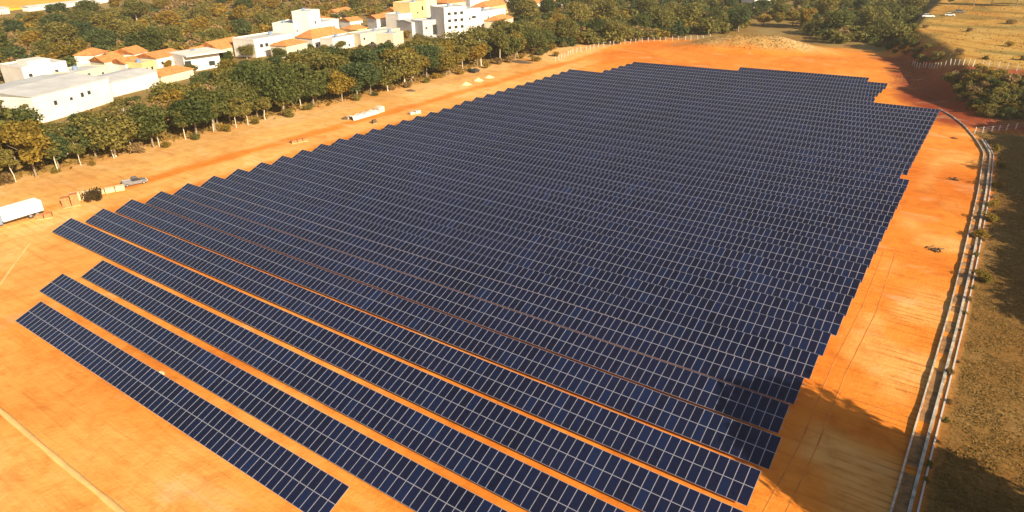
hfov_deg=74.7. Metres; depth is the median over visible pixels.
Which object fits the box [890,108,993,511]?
drainage channel
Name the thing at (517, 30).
tree
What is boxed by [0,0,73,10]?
field
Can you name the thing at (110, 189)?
pallet stack
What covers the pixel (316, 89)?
tree
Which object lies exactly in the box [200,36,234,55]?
house
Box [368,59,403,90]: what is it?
tree
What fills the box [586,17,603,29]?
tree
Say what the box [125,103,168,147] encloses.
tree
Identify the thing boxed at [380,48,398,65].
tree
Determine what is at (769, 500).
wheel track
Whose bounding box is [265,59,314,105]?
tree
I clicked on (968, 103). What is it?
shrub
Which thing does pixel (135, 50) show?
house
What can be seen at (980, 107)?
shrub
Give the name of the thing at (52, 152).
tree
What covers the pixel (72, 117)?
tree
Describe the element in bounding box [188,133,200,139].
shrub
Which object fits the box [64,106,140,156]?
tree
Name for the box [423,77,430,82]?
shrub
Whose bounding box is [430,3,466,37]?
apartment block
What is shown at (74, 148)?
tree
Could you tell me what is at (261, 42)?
building
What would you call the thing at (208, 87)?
tree
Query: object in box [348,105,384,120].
covered stack
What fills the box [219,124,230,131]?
shrub
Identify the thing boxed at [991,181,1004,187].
shrub
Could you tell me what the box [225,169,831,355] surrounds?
solar panel row
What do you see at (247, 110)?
tree
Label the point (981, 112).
shrub
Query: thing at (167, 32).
tree
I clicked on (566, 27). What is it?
tree
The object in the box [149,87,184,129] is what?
tree
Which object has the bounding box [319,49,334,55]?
tree
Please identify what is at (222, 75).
tree
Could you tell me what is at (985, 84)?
shrub
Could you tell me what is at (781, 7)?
tree
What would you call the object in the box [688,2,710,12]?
tree
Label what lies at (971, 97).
shrub
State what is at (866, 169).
solar panel row
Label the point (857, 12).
tree
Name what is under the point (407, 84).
shrub
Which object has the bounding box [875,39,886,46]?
shrub
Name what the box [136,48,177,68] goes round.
house
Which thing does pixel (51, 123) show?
tree
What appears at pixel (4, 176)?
shrub
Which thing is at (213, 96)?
tree
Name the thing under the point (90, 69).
house
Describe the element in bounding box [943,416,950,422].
shrub
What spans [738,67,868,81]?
solar panel row
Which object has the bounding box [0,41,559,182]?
undergrowth
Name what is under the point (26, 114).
tree
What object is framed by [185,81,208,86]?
tree
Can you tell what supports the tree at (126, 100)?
on the ground at (118, 446)
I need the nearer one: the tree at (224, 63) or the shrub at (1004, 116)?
the shrub at (1004, 116)
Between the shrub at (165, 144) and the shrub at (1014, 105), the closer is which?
the shrub at (165, 144)
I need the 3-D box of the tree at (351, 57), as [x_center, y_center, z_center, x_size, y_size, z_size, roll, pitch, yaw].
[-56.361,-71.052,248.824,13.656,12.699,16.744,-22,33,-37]
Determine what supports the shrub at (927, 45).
on the ground at (118, 446)
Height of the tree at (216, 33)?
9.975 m
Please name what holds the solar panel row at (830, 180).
on the ground at (118, 446)
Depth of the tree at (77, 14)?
393.19 m
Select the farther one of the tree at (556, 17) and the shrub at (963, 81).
the tree at (556, 17)
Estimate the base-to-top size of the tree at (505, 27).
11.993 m
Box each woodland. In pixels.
[0,0,392,80]
[511,0,921,45]
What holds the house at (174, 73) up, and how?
on the ground at (118, 446)
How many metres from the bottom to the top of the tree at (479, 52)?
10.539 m
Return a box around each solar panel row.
[16,301,348,511]
[40,273,507,511]
[52,218,743,511]
[81,260,625,511]
[85,209,760,505]
[115,199,781,469]
[146,191,790,432]
[173,183,804,404]
[200,176,818,378]
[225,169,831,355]
[250,162,843,335]
[271,156,852,316]
[293,150,860,298]
[312,144,867,282]
[331,138,874,267]
[349,133,880,253]
[366,129,886,241]
[382,124,891,229]
[396,120,896,219]
[412,116,900,209]
[425,112,904,199]
[439,108,908,190]
[451,104,902,177]
[461,100,910,174]
[472,97,913,167]
[483,94,916,161]
[494,91,919,155]
[504,88,922,149]
[514,85,925,143]
[523,82,928,138]
[533,79,930,132]
[542,77,932,129]
[551,74,935,124]
[559,72,937,120]
[567,69,939,115]
[602,70,874,101]
[610,68,875,97]
[618,66,879,96]
[625,64,883,92]
[632,62,887,88]
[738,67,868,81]
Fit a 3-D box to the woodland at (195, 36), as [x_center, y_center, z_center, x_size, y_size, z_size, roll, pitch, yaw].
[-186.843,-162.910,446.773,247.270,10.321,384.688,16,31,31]
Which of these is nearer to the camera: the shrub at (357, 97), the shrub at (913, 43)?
the shrub at (357, 97)
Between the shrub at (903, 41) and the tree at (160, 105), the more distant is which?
the shrub at (903, 41)
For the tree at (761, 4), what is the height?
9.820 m
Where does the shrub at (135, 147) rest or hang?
on the ground at (118, 446)
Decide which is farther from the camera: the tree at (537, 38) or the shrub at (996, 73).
the tree at (537, 38)
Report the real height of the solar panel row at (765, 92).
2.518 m
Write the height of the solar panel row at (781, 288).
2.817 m
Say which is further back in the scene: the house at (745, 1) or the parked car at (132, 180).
the house at (745, 1)
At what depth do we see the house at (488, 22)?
370.20 m
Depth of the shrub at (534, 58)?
287.58 m
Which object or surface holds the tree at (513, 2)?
on the ground at (118, 446)
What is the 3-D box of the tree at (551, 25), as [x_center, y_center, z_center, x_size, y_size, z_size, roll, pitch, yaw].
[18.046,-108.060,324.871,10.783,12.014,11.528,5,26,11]
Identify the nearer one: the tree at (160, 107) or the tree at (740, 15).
the tree at (160, 107)
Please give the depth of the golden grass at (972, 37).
268.18 m
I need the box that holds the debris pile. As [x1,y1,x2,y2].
[928,245,943,252]
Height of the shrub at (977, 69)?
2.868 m
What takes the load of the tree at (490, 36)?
on the ground at (118, 446)
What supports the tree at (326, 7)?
on the ground at (118, 446)
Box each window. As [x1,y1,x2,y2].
[208,60,215,65]
[432,24,435,34]
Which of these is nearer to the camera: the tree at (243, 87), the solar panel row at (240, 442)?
the solar panel row at (240, 442)
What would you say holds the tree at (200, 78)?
on the ground at (118, 446)
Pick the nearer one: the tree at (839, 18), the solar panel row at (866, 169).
the solar panel row at (866, 169)
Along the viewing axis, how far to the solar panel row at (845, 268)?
122.38 m
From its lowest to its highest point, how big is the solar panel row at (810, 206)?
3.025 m
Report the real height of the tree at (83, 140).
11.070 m
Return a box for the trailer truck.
[0,198,43,224]
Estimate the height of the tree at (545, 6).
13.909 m
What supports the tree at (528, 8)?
on the ground at (118, 446)
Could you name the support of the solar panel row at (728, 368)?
on the ground at (118, 446)
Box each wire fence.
[555,34,710,60]
[912,58,1022,70]
[974,123,1019,133]
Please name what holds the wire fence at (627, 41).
on the ground at (118, 446)
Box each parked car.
[121,176,147,186]
[471,68,479,72]
[922,14,934,17]
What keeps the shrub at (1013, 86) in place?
on the ground at (118, 446)
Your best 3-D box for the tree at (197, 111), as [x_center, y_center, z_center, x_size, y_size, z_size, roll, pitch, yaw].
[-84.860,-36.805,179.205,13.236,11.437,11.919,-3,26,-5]
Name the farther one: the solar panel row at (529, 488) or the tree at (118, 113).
the tree at (118, 113)
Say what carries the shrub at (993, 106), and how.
on the ground at (118, 446)
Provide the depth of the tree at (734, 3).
434.04 m
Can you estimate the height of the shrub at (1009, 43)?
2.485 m
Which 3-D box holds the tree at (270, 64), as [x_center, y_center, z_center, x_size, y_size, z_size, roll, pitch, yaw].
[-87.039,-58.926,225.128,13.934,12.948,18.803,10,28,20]
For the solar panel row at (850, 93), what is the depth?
231.45 m
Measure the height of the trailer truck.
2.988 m
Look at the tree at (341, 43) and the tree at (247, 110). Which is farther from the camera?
the tree at (341, 43)
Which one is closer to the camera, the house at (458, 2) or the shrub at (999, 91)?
the shrub at (999, 91)
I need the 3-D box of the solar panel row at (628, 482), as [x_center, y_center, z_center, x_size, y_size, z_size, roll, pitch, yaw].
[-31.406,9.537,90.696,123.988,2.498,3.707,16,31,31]
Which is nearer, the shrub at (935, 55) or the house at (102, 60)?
the shrub at (935, 55)
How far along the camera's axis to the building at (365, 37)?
333.19 m
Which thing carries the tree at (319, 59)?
on the ground at (118, 446)
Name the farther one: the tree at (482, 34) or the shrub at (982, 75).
the tree at (482, 34)
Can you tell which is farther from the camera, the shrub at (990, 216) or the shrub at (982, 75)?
the shrub at (982, 75)
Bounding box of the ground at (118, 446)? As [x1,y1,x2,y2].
[0,0,1023,511]
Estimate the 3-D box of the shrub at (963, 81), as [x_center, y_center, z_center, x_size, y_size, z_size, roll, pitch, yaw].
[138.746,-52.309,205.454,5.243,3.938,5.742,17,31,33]
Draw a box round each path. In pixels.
[0,243,29,284]
[0,408,126,511]
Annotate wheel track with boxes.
[762,250,883,511]
[785,253,895,511]
[863,404,919,410]
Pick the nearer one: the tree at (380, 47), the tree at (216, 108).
the tree at (216, 108)
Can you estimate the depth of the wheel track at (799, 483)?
76.56 m
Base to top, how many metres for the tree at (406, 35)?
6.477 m
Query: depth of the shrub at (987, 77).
200.32 m
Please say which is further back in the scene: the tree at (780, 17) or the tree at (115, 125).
the tree at (780, 17)
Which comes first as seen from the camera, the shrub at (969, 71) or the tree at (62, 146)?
the tree at (62, 146)
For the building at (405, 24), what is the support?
on the ground at (118, 446)
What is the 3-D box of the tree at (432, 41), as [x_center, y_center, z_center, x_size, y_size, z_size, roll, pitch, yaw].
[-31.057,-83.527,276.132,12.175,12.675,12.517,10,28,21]
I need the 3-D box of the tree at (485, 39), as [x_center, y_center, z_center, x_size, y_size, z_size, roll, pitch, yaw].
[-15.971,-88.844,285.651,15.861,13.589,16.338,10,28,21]
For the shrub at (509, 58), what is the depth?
284.37 m
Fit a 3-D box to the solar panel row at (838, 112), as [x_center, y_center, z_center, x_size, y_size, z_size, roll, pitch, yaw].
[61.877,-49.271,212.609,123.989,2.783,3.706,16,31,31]
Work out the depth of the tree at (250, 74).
200.96 m
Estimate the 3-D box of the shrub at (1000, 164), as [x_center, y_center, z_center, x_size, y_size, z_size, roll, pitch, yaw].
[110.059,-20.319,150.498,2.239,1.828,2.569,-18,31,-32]
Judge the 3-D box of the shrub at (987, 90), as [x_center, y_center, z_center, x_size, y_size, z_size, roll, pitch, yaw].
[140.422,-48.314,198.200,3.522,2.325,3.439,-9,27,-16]
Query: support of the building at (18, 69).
on the ground at (118, 446)
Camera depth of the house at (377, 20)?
383.43 m
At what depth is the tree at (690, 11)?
363.01 m
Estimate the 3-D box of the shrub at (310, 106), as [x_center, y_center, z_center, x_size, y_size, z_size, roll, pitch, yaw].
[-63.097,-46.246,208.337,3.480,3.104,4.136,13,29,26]
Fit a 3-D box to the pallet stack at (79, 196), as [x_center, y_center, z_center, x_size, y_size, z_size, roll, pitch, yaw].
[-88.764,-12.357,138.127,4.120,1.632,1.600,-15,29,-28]
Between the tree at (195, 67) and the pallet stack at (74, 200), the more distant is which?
the tree at (195, 67)
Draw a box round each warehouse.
[0,6,9,14]
[0,73,112,122]
[22,0,107,11]
[96,67,158,96]
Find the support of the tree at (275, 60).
on the ground at (118, 446)
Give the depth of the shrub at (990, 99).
192.92 m
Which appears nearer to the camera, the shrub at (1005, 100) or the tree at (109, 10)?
the shrub at (1005, 100)
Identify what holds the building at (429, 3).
on the ground at (118, 446)
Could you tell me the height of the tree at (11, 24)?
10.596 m
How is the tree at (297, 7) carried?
on the ground at (118, 446)
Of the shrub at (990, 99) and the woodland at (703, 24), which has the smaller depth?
the shrub at (990, 99)
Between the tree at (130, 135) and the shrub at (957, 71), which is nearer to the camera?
the tree at (130, 135)
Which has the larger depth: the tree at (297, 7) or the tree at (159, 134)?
the tree at (297, 7)
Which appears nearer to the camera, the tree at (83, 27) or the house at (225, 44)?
the house at (225, 44)
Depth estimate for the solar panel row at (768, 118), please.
192.35 m
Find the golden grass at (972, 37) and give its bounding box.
[889,2,1023,86]
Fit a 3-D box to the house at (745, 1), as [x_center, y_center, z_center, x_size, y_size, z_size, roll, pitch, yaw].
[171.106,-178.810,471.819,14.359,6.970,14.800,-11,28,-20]
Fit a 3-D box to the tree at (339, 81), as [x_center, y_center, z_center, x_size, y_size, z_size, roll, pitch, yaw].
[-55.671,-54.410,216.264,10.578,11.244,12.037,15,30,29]
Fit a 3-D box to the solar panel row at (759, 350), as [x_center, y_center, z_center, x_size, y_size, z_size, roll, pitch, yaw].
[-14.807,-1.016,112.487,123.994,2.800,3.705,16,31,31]
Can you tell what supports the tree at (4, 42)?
on the ground at (118, 446)
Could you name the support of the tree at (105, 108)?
on the ground at (118, 446)
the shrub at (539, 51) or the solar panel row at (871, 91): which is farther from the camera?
the shrub at (539, 51)
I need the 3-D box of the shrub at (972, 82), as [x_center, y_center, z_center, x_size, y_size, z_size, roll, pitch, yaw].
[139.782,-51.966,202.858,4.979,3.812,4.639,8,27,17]
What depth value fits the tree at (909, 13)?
342.72 m
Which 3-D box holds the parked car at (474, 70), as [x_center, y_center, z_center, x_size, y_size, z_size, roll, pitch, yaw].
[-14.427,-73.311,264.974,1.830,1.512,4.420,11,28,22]
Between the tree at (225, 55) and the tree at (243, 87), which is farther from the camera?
the tree at (225, 55)
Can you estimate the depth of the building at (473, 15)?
364.00 m
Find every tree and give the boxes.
[0,31,11,48]
[0,45,28,58]
[0,100,20,126]
[0,106,46,128]
[0,106,51,134]
[0,119,27,162]
[0,119,51,176]
[0,142,6,170]
[0,149,20,180]
[1,19,25,31]
[18,30,44,45]
[22,11,44,22]
[30,39,56,55]
[37,13,68,25]
[37,21,83,41]
[39,137,61,172]
[41,121,58,132]
[43,2,69,12]
[43,121,73,154]
[43,133,70,167]
[46,38,87,56]
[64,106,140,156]
[64,118,113,158]
[65,8,96,24]
[67,21,95,42]
[67,112,93,121]
[67,135,86,165]
[71,0,100,10]
[82,27,119,46]
[89,11,125,31]
[94,9,123,19]
[99,106,126,114]
[102,100,149,142]
[106,97,138,107]
[107,0,121,6]
[116,21,146,37]
[120,0,150,19]
[121,97,141,109]
[121,127,136,142]
[123,27,165,49]
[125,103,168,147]
[138,97,171,122]
[145,81,191,102]
[148,104,166,141]
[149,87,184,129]
[151,120,163,146]
[152,0,170,8]
[155,10,180,24]
[156,23,184,42]
[163,60,171,66]
[164,97,217,133]
[172,105,187,139]
[175,82,206,93]
[184,64,197,71]
[184,86,232,129]
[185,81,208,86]
[188,16,210,28]
[189,74,207,83]
[190,3,209,15]
[194,82,226,122]
[197,70,212,80]
[205,28,228,38]
[205,103,218,131]
[207,67,237,88]
[209,65,234,78]
[210,79,257,117]
[214,0,225,3]
[215,58,237,68]
[217,88,247,121]
[219,50,234,59]
[226,97,240,127]
[227,63,273,109]
[228,17,252,35]
[229,61,274,67]
[231,4,248,19]
[233,0,253,13]
[236,43,254,56]
[239,97,252,124]
[246,59,271,71]
[246,83,273,116]
[252,12,279,27]
[254,69,303,114]
[254,96,270,119]
[262,0,279,7]
[264,56,284,65]
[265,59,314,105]
[271,47,286,56]
[273,96,289,115]
[282,52,300,64]
[284,4,303,14]
[285,47,327,70]
[295,74,328,106]
[298,48,315,52]
[307,67,331,101]
[311,4,331,11]
[314,56,324,69]
[318,44,328,49]
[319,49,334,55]
[322,52,349,72]
[326,44,340,53]
[326,70,358,101]
[335,40,346,46]
[335,48,351,60]
[337,61,379,95]
[346,47,368,62]
[347,0,366,6]
[353,48,383,66]
[361,67,383,93]
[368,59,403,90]
[372,41,395,60]
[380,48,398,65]
[383,50,425,85]
[391,43,409,51]
[401,39,445,74]
[401,47,430,80]
[403,30,410,38]
[411,44,443,76]
[412,33,424,39]
[421,40,446,69]
[430,37,444,43]
[434,52,459,75]
[435,30,480,63]
[436,39,459,58]
[442,52,465,74]
[457,45,469,68]
[461,32,492,60]
[463,25,492,33]
[466,43,486,66]
[472,31,492,65]
[486,30,494,57]
[488,34,526,55]
[489,19,508,29]
[492,28,508,49]
[495,22,511,34]
[506,0,523,8]
[507,20,542,33]
[510,28,526,52]
[510,32,526,58]
[512,0,539,17]
[522,29,549,54]
[530,17,550,25]
[539,0,558,12]
[540,19,557,35]
[541,29,556,43]
[548,12,568,21]
[554,17,580,38]
[556,0,569,9]
[566,1,592,20]
[582,0,601,5]
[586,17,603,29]
[596,0,621,18]
[602,20,634,42]
[608,0,625,5]
[627,14,653,29]
[634,0,658,11]
[652,7,678,27]
[659,1,677,10]
[671,1,706,20]
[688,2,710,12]
[705,7,723,19]
[719,0,738,6]
[725,6,753,31]
[751,0,771,10]
[754,14,771,24]
[772,2,790,14]
[773,12,785,26]
[785,10,800,25]
[793,0,809,7]
[799,7,817,21]
[812,0,840,13]
[819,10,856,28]
[836,0,853,6]
[849,10,865,20]
[852,0,869,8]
[856,4,894,26]
[872,15,904,38]
[877,1,899,10]
[888,5,923,22]
[897,0,928,11]
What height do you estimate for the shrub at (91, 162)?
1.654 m
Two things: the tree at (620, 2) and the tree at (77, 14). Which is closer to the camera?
the tree at (77, 14)
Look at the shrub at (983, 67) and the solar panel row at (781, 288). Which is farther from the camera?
the shrub at (983, 67)
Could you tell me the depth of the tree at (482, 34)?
273.81 m
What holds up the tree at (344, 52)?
on the ground at (118, 446)
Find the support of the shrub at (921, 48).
on the ground at (118, 446)
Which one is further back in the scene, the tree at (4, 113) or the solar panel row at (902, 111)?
the solar panel row at (902, 111)
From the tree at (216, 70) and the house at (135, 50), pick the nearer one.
the tree at (216, 70)
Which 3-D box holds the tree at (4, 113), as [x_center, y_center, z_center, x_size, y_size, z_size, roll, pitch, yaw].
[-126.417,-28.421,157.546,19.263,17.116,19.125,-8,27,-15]
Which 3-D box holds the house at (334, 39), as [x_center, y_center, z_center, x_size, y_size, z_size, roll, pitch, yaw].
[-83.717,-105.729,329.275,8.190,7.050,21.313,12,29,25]
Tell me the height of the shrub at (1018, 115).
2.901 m
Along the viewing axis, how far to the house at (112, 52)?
278.56 m
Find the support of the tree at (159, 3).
on the ground at (118, 446)
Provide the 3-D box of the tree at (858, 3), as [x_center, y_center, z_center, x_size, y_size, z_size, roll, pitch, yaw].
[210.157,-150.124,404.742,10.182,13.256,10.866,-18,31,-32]
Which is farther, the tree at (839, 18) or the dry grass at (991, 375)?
the tree at (839, 18)
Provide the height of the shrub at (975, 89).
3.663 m
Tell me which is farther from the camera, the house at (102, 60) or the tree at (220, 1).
the tree at (220, 1)
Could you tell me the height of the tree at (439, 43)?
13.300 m
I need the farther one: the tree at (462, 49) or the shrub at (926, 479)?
the tree at (462, 49)
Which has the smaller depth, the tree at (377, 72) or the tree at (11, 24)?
the tree at (377, 72)
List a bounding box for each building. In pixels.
[0,57,67,82]
[232,31,293,57]
[272,19,297,37]
[291,8,321,34]
[321,18,339,28]
[347,27,399,46]
[393,0,426,17]
[395,17,427,37]
[411,17,436,36]
[426,0,436,17]
[466,6,480,30]
[481,7,505,26]
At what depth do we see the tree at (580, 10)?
372.29 m
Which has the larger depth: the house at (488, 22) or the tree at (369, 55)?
the house at (488, 22)
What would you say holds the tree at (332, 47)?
on the ground at (118, 446)
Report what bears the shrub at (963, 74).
on the ground at (118, 446)
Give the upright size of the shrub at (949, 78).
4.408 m
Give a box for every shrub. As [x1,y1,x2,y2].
[0,172,15,184]
[50,166,60,173]
[81,186,102,201]
[87,160,95,165]
[124,142,145,153]
[161,141,171,147]
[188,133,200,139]
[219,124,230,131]
[251,117,259,124]
[281,108,294,117]
[302,103,313,109]
[351,93,361,100]
[384,83,395,89]
[403,81,412,87]
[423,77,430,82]
[432,72,443,78]
[494,58,501,63]
[506,55,514,62]
[531,55,541,60]
[534,48,544,54]
[545,43,556,49]
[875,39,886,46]
[881,34,892,41]
[884,43,892,49]
[897,38,908,45]
[906,33,918,40]
[908,39,919,47]
[908,46,923,53]
[917,54,926,62]
[923,476,929,483]
[924,43,933,48]
[926,459,933,467]
[929,50,944,60]
[941,72,958,82]
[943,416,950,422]
[946,367,954,374]
[946,398,952,404]
[951,70,961,75]
[952,83,964,93]
[953,94,967,101]
[954,47,964,54]
[956,79,970,89]
[958,72,966,78]
[959,91,977,97]
[962,72,982,82]
[962,85,982,94]
[964,100,971,105]
[965,78,982,86]
[965,296,972,301]
[966,70,981,77]
[968,95,977,101]
[969,104,979,109]
[971,68,982,72]
[971,98,986,104]
[971,228,991,238]
[973,63,992,72]
[974,73,988,81]
[975,110,986,114]
[975,268,994,283]
[976,81,993,88]
[977,91,989,97]
[977,105,986,110]
[980,210,999,221]
[981,74,994,82]
[981,88,992,93]
[983,93,998,103]
[983,107,999,116]
[985,103,999,111]
[986,199,999,206]
[989,68,1007,79]
[989,79,1002,87]
[991,87,1010,97]
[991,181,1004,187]
[992,144,1003,150]
[994,81,1010,92]
[995,94,1017,104]
[996,161,1008,167]
[998,112,1012,119]
[999,73,1023,83]
[1000,93,1023,101]
[1002,106,1018,115]
[1005,41,1015,46]
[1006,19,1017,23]
[1008,84,1017,91]
[1008,103,1020,112]
[1011,88,1023,94]
[1012,108,1023,118]
[1015,78,1023,85]
[1016,100,1023,107]
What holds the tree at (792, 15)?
on the ground at (118, 446)
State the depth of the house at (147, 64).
263.51 m
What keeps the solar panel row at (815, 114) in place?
on the ground at (118, 446)
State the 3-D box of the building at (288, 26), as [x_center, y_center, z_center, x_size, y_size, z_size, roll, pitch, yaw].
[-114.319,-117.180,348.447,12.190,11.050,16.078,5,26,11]
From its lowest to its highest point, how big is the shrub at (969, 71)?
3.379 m
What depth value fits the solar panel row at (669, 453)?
79.57 m
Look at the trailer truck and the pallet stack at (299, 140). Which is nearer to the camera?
the trailer truck
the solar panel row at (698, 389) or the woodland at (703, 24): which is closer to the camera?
the solar panel row at (698, 389)
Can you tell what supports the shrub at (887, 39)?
on the ground at (118, 446)
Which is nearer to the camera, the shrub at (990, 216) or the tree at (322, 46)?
the shrub at (990, 216)
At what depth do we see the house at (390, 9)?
440.70 m
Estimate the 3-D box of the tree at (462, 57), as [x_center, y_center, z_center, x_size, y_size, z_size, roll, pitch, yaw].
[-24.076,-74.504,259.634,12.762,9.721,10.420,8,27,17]
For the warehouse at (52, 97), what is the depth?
206.20 m
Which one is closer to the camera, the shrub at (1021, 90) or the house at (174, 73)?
the shrub at (1021, 90)
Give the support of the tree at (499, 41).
on the ground at (118, 446)
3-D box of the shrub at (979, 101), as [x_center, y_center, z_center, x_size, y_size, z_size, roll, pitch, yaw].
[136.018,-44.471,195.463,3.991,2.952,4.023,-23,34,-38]
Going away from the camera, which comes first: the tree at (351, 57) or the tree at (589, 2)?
the tree at (351, 57)
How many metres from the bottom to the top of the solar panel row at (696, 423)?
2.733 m
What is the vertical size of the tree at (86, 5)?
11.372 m
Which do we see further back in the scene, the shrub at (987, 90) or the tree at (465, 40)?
the tree at (465, 40)
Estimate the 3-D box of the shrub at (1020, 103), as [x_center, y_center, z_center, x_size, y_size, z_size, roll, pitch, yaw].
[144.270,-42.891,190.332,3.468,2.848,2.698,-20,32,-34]
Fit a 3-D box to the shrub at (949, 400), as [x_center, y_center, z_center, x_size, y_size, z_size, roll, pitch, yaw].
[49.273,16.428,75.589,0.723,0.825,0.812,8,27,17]
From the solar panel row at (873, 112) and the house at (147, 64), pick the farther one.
the house at (147, 64)
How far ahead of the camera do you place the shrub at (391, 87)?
234.10 m
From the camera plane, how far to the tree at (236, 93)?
189.28 m
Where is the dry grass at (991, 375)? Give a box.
[931,129,1023,511]
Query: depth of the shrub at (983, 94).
196.46 m
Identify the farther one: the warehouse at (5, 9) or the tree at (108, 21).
the warehouse at (5, 9)
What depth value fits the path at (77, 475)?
68.32 m
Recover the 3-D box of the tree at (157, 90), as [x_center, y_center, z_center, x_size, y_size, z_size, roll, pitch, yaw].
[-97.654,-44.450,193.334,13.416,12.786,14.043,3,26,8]
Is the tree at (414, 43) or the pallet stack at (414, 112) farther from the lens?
the tree at (414, 43)
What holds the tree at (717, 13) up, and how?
on the ground at (118, 446)
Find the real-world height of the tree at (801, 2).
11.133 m
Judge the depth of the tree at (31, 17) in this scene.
395.80 m
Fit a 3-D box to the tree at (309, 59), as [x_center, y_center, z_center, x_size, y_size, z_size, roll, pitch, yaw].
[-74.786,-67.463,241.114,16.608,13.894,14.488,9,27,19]
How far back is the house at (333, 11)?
433.41 m
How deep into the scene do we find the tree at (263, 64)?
213.02 m
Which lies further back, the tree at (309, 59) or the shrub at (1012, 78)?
the tree at (309, 59)
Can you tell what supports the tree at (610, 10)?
on the ground at (118, 446)
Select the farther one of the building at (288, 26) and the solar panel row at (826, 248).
the building at (288, 26)
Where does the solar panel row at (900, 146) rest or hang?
on the ground at (118, 446)
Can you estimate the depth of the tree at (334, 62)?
220.76 m
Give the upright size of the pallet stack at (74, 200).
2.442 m
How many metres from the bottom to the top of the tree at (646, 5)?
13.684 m
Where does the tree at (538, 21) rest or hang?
on the ground at (118, 446)
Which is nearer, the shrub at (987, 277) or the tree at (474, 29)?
the shrub at (987, 277)
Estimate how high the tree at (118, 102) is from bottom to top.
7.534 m
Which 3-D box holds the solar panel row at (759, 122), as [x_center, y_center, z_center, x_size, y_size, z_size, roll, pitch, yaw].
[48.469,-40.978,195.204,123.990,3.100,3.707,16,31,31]
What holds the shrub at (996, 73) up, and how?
on the ground at (118, 446)
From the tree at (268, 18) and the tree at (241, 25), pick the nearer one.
the tree at (241, 25)
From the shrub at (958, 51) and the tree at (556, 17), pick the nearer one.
the shrub at (958, 51)
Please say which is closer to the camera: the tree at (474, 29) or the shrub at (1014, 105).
the shrub at (1014, 105)
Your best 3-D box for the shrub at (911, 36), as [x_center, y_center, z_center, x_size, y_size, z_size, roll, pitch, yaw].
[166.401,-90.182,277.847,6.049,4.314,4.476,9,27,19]
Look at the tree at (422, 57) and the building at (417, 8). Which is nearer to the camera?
the tree at (422, 57)
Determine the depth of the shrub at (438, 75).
253.38 m
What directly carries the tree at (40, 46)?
on the ground at (118, 446)
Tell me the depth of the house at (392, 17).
374.97 m
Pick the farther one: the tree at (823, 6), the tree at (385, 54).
the tree at (823, 6)
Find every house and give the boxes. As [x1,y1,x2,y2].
[53,64,109,75]
[72,48,107,64]
[88,53,120,71]
[101,50,123,56]
[111,55,141,70]
[115,45,147,56]
[126,59,155,69]
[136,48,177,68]
[156,65,193,83]
[168,47,226,70]
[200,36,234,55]
[269,38,307,57]
[295,26,346,47]
[320,33,354,48]
[327,7,349,18]
[339,16,362,27]
[341,24,367,31]
[366,13,385,28]
[375,29,403,45]
[385,11,411,27]
[386,7,393,11]
[437,0,464,4]
[463,0,487,6]
[471,0,510,12]
[483,14,513,27]
[741,0,756,7]
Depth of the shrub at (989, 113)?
189.41 m
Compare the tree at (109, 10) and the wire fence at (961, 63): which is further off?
the tree at (109, 10)
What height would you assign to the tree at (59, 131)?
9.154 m
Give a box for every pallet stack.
[35,211,52,219]
[59,192,80,208]
[68,190,92,202]
[98,184,124,193]
[290,137,307,143]
[408,110,420,114]
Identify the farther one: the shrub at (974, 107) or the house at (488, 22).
the house at (488, 22)
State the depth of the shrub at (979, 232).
115.16 m
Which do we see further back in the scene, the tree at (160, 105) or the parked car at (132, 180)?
the tree at (160, 105)
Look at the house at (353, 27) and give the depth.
356.54 m
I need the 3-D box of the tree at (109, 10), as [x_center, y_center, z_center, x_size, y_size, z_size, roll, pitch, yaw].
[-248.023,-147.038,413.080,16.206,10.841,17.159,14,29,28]
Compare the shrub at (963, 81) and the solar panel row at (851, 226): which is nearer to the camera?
the solar panel row at (851, 226)
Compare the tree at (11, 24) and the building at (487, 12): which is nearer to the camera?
the tree at (11, 24)
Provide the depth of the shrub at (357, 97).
220.38 m
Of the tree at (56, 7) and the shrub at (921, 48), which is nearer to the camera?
the shrub at (921, 48)
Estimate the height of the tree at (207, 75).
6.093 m
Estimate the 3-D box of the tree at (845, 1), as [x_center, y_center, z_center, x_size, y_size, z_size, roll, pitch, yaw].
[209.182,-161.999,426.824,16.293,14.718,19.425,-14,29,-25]
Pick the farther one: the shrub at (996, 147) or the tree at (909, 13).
the tree at (909, 13)
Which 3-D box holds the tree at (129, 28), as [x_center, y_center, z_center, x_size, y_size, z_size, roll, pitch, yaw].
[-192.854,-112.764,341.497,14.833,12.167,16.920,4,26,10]
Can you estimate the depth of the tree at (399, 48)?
259.53 m
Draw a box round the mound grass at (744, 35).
[688,34,813,49]
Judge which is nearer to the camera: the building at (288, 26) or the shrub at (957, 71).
the shrub at (957, 71)
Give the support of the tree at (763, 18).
on the ground at (118, 446)
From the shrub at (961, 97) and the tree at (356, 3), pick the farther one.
the tree at (356, 3)
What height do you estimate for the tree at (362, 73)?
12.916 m
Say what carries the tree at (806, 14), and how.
on the ground at (118, 446)
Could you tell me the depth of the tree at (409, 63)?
234.33 m
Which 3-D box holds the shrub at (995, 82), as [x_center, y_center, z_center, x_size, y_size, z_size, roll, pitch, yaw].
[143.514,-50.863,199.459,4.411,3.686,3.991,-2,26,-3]
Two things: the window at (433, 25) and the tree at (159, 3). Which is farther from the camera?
the tree at (159, 3)
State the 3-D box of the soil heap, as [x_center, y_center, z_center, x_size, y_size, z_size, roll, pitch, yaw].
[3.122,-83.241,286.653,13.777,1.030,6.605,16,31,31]
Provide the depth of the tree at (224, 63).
228.28 m
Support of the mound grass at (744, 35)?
on the ground at (118, 446)
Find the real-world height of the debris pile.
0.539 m
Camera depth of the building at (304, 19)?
341.11 m

